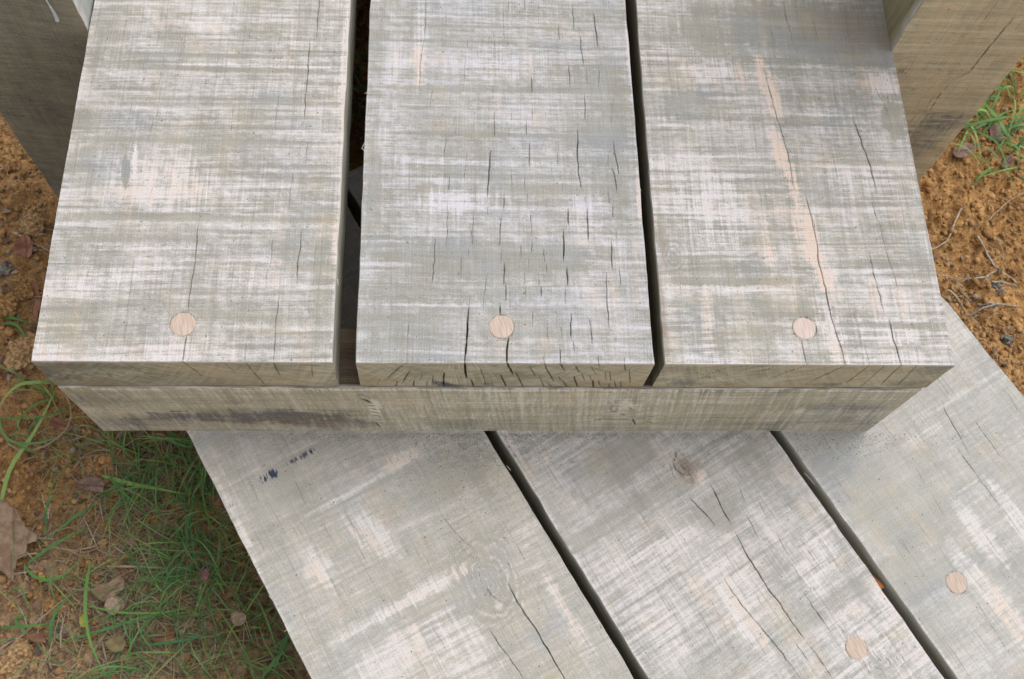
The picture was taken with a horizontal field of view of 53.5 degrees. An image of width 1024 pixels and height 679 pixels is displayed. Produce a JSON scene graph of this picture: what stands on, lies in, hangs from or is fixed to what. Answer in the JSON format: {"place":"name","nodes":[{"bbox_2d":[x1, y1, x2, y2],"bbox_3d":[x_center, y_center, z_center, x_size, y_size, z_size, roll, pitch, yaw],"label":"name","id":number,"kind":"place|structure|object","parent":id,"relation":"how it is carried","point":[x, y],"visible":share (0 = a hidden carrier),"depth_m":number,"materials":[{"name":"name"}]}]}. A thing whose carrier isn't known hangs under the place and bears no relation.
{"place":"outdoors","nodes":[
{"label":"outdoors","id":0,"kind":"place"},
{"bbox_2d":[0,0,1023,678],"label":"ground","id":1,"kind":"structure","parent":0,"point":[956,184],"depth_m":0.99,"materials":[{"name":"soil"}]},
{"bbox_2d":[0,262,13,276],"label":"stone","id":2,"kind":"object","parent":1,"relation":"on","point":[6,270],"visible":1,"depth_m":1.04,"materials":[{"name":"grey stone"}]},
{"bbox_2d":[0,292,19,319],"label":"clay clod","id":3,"kind":"object","parent":1,"relation":"on","point":[9,303],"visible":1,"depth_m":1.01,"materials":[{"name":"brown soil"}]},
{"bbox_2d":[0,650,27,678],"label":"stone","id":4,"kind":"object","parent":1,"relation":"on","point":[8,669],"visible":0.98,"depth_m":0.90,"materials":[{"name":"brown stone"}]},
{"bbox_2d":[0,500,36,580],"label":"dead leaf","id":5,"kind":"object","parent":1,"relation":"on","point":[11,521],"visible":1,"depth_m":0.93,"materials":[{"name":"brown plant"}]},
{"bbox_2d":[0,139,37,172],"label":"clay clod","id":6,"kind":"object","parent":1,"relation":"on","point":[15,153],"visible":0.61,"depth_m":1.09,"materials":[{"name":"brown soil"}]},
{"bbox_2d":[3,331,35,373],"bbox_3d":[-0.482,0.013,1.005,0.035,0.023,0.046,15,67,2],"label":"clod","id":7,"kind":"object","parent":1,"relation":"on","point":[19,355],"visible":0.74,"depth_m":1.00,"materials":[{"name":"brown soil"}]},
{"bbox_2d":[7,638,34,666],"bbox_3d":[-0.439,0.279,0.906,0.027,0.019,0.025,41,71,12],"label":"stone","id":8,"kind":"object","parent":1,"relation":"on","point":[23,648],"visible":0.99,"depth_m":0.90,"materials":[{"name":"brown stone"}]},
{"bbox_2d":[13,233,32,257],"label":"dead leaf","id":9,"kind":"object","parent":1,"relation":"on","point":[23,245],"visible":1,"depth_m":1.05,"materials":[{"name":"brown plant"}]},
{"bbox_2d":[14,283,34,299],"bbox_3d":[-0.494,-0.047,1.029,0.018,0.017,0.018,-22,71,-12],"label":"clay clod","id":10,"kind":"object","parent":1,"relation":"on","point":[24,291],"visible":1,"depth_m":1.02,"materials":[{"name":"brown soil"}]},
{"bbox_2d":[18,213,44,236],"bbox_3d":[-0.501,-0.120,1.061,0.029,0.023,0.029,21,68,5],"label":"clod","id":11,"kind":"object","parent":1,"relation":"on","point":[31,225],"visible":1,"depth_m":1.05,"materials":[{"name":"brown soil"}]},
{"bbox_2d":[13,232,49,251],"bbox_3d":[-0.499,-0.101,1.057,0.048,0.004,0.003,28,69,7],"label":"twig","id":12,"kind":"object","parent":1,"relation":"on","point":[33,243],"visible":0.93,"depth_m":1.06,"materials":[{"name":"wood"}]},
{"bbox_2d":[28,280,40,318],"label":"dead leaf","id":13,"kind":"object","parent":1,"relation":"on","point":[37,304],"visible":1,"depth_m":1.03,"materials":[{"name":"brown plant"}]},
{"bbox_2d":[24,633,45,642],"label":"dead leaf","id":14,"kind":"object","parent":1,"relation":"on","point":[39,638],"visible":1,"depth_m":0.90,"materials":[{"name":"brown plant"}]},
{"bbox_2d":[0,0,94,197],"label":"timber post","id":15,"kind":"object","parent":1,"relation":"on","point":[43,44],"visible":0.41,"depth_m":0.81,"materials":[{"name":"brown wood"}]},
{"bbox_2d":[43,591,66,619],"bbox_3d":[-0.418,0.244,0.929,0.022,0.020,0.024,22,68,5],"label":"clay clod","id":16,"kind":"object","parent":1,"relation":"on","point":[49,603],"visible":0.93,"depth_m":0.92,"materials":[{"name":"brown soil"}]},
{"bbox_2d":[47,417,72,431],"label":"dead leaf","id":17,"kind":"object","parent":1,"relation":"on","point":[57,423],"visible":1,"depth_m":0.97,"materials":[{"name":"brown plant"}]},
{"bbox_2d":[54,625,68,637],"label":"stone","id":18,"kind":"object","parent":1,"relation":"on","point":[58,632],"visible":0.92,"depth_m":0.92,"materials":[{"name":"grey stone"}]},
{"bbox_2d":[79,614,84,626],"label":"dead leaf","id":19,"kind":"object","parent":1,"relation":"on","point":[81,620],"visible":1,"depth_m":0.92,"materials":[{"name":"yellow plant"}]},
{"bbox_2d":[75,476,104,491],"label":"dead leaf","id":20,"kind":"object","parent":1,"relation":"on","point":[97,487],"visible":0.93,"depth_m":0.96,"materials":[{"name":"brown plant"}]},
{"bbox_2d":[91,576,124,601],"bbox_3d":[-0.367,0.227,0.926,0.019,0.003,0.028,42,71,13],"label":"dead leaf","id":21,"kind":"object","parent":1,"relation":"on","point":[101,589],"visible":1,"depth_m":0.93,"materials":[{"name":"brown plant"}]},
{"bbox_2d":[105,596,123,614],"bbox_3d":[-0.360,0.241,0.919,0.016,0.007,0.016,-35,75,11],"label":"stone","id":22,"kind":"object","parent":1,"relation":"on","point":[111,603],"visible":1,"depth_m":0.92,"materials":[{"name":"brown stone"}]},
{"bbox_2d":[104,635,125,651],"bbox_3d":[-0.354,0.271,0.905,0.019,0.004,0.014,0,68,-4],"label":"stone","id":23,"kind":"object","parent":1,"relation":"on","point":[115,644],"visible":1,"depth_m":0.91,"materials":[{"name":"beige stone"}]},
{"bbox_2d":[151,631,173,640],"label":"dead leaf","id":24,"kind":"object","parent":1,"relation":"on","point":[160,638],"visible":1,"depth_m":0.91,"materials":[{"name":"brown plant"}]},
{"bbox_2d":[171,583,182,605],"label":"dead leaf","id":25,"kind":"object","parent":1,"relation":"on","point":[176,595],"visible":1,"depth_m":0.92,"materials":[{"name":"green plant"}]},
{"bbox_2d":[198,569,209,580],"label":"dead leaf","id":26,"kind":"object","parent":1,"relation":"on","point":[204,574],"visible":1,"depth_m":0.93,"materials":[{"name":"brown plant"}]},
{"bbox_2d":[154,625,261,642],"bbox_3d":[-0.275,0.267,0.917,0.095,0.010,0.007,-6,68,-6],"label":"twig","id":27,"kind":"object","parent":1,"relation":"on","point":[210,635],"visible":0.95,"depth_m":0.91,"materials":[{"name":"brown wood"}]},
{"bbox_2d":[221,581,236,599],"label":"dead leaf","id":28,"kind":"object","parent":1,"relation":"on","point":[227,593],"visible":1,"depth_m":0.93,"materials":[{"name":"brown plant"}]},
{"bbox_2d":[231,610,246,625],"bbox_3d":[-0.247,0.252,0.918,0.013,0.006,0.013,-4,101,-24],"label":"stone","id":29,"kind":"object","parent":1,"relation":"on","point":[240,616],"visible":1,"depth_m":0.92,"materials":[{"name":"brown stone"}]},
{"bbox_2d":[0,186,1017,678],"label":"leaf litter","id":30,"kind":"object","parent":1,"relation":"on","point":[166,512],"visible":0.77,"depth_m":0.96,"materials":[{"name":"brown plant"}]},
{"bbox_2d":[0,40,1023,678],"bbox_3d":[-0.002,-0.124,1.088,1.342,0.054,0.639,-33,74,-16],"label":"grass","id":31,"kind":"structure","parent":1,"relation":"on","point":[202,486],"depth_m":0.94,"materials":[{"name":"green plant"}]},
{"bbox_2d":[0,145,1023,678],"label":"dry straw","id":32,"kind":"object","parent":1,"relation":"on","point":[138,577],"visible":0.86,"depth_m":0.94,"materials":[{"name":"brown plant"}]},
{"bbox_2d":[187,166,1023,678],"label":"wooden step","id":33,"kind":"object","parent":1,"relation":"on","point":[737,556],"visible":0.39,"depth_m":0.79,"materials":[{"name":"grey wood"}]},
{"bbox_2d":[31,0,953,430],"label":"wooden step","id":34,"kind":"object","parent":33,"relation":"on","point":[765,262],"visible":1,"depth_m":0.73,"materials":[{"name":"grey wood"}]},
{"bbox_2d":[250,38,814,630],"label":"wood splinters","id":35,"kind":"object","parent":33,"relation":"on","point":[524,436],"visible":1,"depth_m":0.80,"materials":[{"name":"beige wood"}]},
{"bbox_2d":[195,433,1012,556],"bbox_3d":[0.096,0.128,0.805,0.693,0.001,0.112,0,68,-4],"label":"sawdust","id":36,"kind":"object","parent":33,"relation":"on","point":[518,435],"visible":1,"depth_m":0.81},
{"bbox_2d":[874,577,883,589],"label":"dead leaf","id":37,"kind":"object","parent":33,"relation":"on","point":[880,584],"visible":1,"depth_m":0.80,"materials":[{"name":"orange plant"}]},
{"bbox_2d":[932,208,961,248],"bbox_3d":[0.489,-0.121,1.136,0.011,0.009,0.067,38,70,11],"label":"twig","id":38,"kind":"object","parent":1,"relation":"on","point":[957,216],"visible":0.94,"depth_m":1.14,"materials":[{"name":"beige wood"}]},
{"bbox_2d":[882,0,1023,181],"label":"timber post","id":39,"kind":"object","parent":1,"relation":"on","point":[956,61],"visible":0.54,"depth_m":0.81,"materials":[{"name":"beige wood"}]},
{"bbox_2d":[947,289,966,314],"bbox_3d":[0.489,-0.042,1.113,0.004,0.007,0.034,-32,73,-16],"label":"twig","id":40,"kind":"object","parent":1,"relation":"on","point":[950,291],"visible":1,"depth_m":1.11,"materials":[{"name":"beige wood"}]},
{"bbox_2d":[953,143,976,157],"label":"dead leaf","id":41,"kind":"object","parent":1,"relation":"on","point":[961,153],"visible":1,"depth_m":1.17,"materials":[{"name":"plant"}]},
{"bbox_2d":[938,269,997,282],"bbox_3d":[0.506,-0.069,1.124,0.070,0.007,0.012,-5,68,-6],"label":"twig","id":42,"kind":"object","parent":1,"relation":"on","point":[990,273],"visible":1,"depth_m":1.12,"materials":[{"name":"beige wood"}]},
{"bbox_2d":[969,302,1018,315],"bbox_3d":[0.527,-0.037,1.112,0.057,0.010,0.012,-8,68,-7],"label":"twig","id":43,"kind":"object","parent":1,"relation":"on","point":[990,305],"visible":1,"depth_m":1.11,"materials":[{"name":"grey wood"}]},
{"bbox_2d":[976,235,1017,283],"bbox_3d":[0.538,-0.087,1.130,0.010,0.012,0.068,-34,74,-16],"label":"twig","id":44,"kind":"object","parent":1,"relation":"on","point":[983,246],"visible":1,"depth_m":1.13,"materials":[{"name":"beige wood"}]},
{"bbox_2d":[991,282,1002,290],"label":"stone","id":45,"kind":"object","parent":1,"relation":"on","point":[995,286],"visible":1,"depth_m":1.12,"materials":[{"name":"grey stone"}]},
{"bbox_2d":[989,124,1008,141],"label":"dead leaf","id":46,"kind":"object","parent":1,"relation":"on","point":[994,130],"visible":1,"depth_m":1.19,"materials":[{"name":"brown plant"}]},
{"bbox_2d":[991,280,1016,285],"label":"twig","id":47,"kind":"object","parent":1,"relation":"on","point":[1002,282],"visible":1,"depth_m":1.12,"materials":[{"name":"beige wood"}]},
{"bbox_2d":[986,193,1022,221],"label":"twig","id":48,"kind":"object","parent":1,"relation":"on","point":[1005,204],"visible":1,"depth_m":1.15,"materials":[{"name":"wood"}]},
{"bbox_2d":[1000,334,1014,346],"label":"stone","id":49,"kind":"object","parent":1,"relation":"on","point":[1007,340],"visible":1,"depth_m":1.09,"materials":[{"name":"grey stone"}]},
{"bbox_2d":[1002,154,1013,167],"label":"dead leaf","id":50,"kind":"object","parent":1,"relation":"on","point":[1009,158],"visible":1,"depth_m":1.17,"materials":[{"name":"plant"}]}
]}

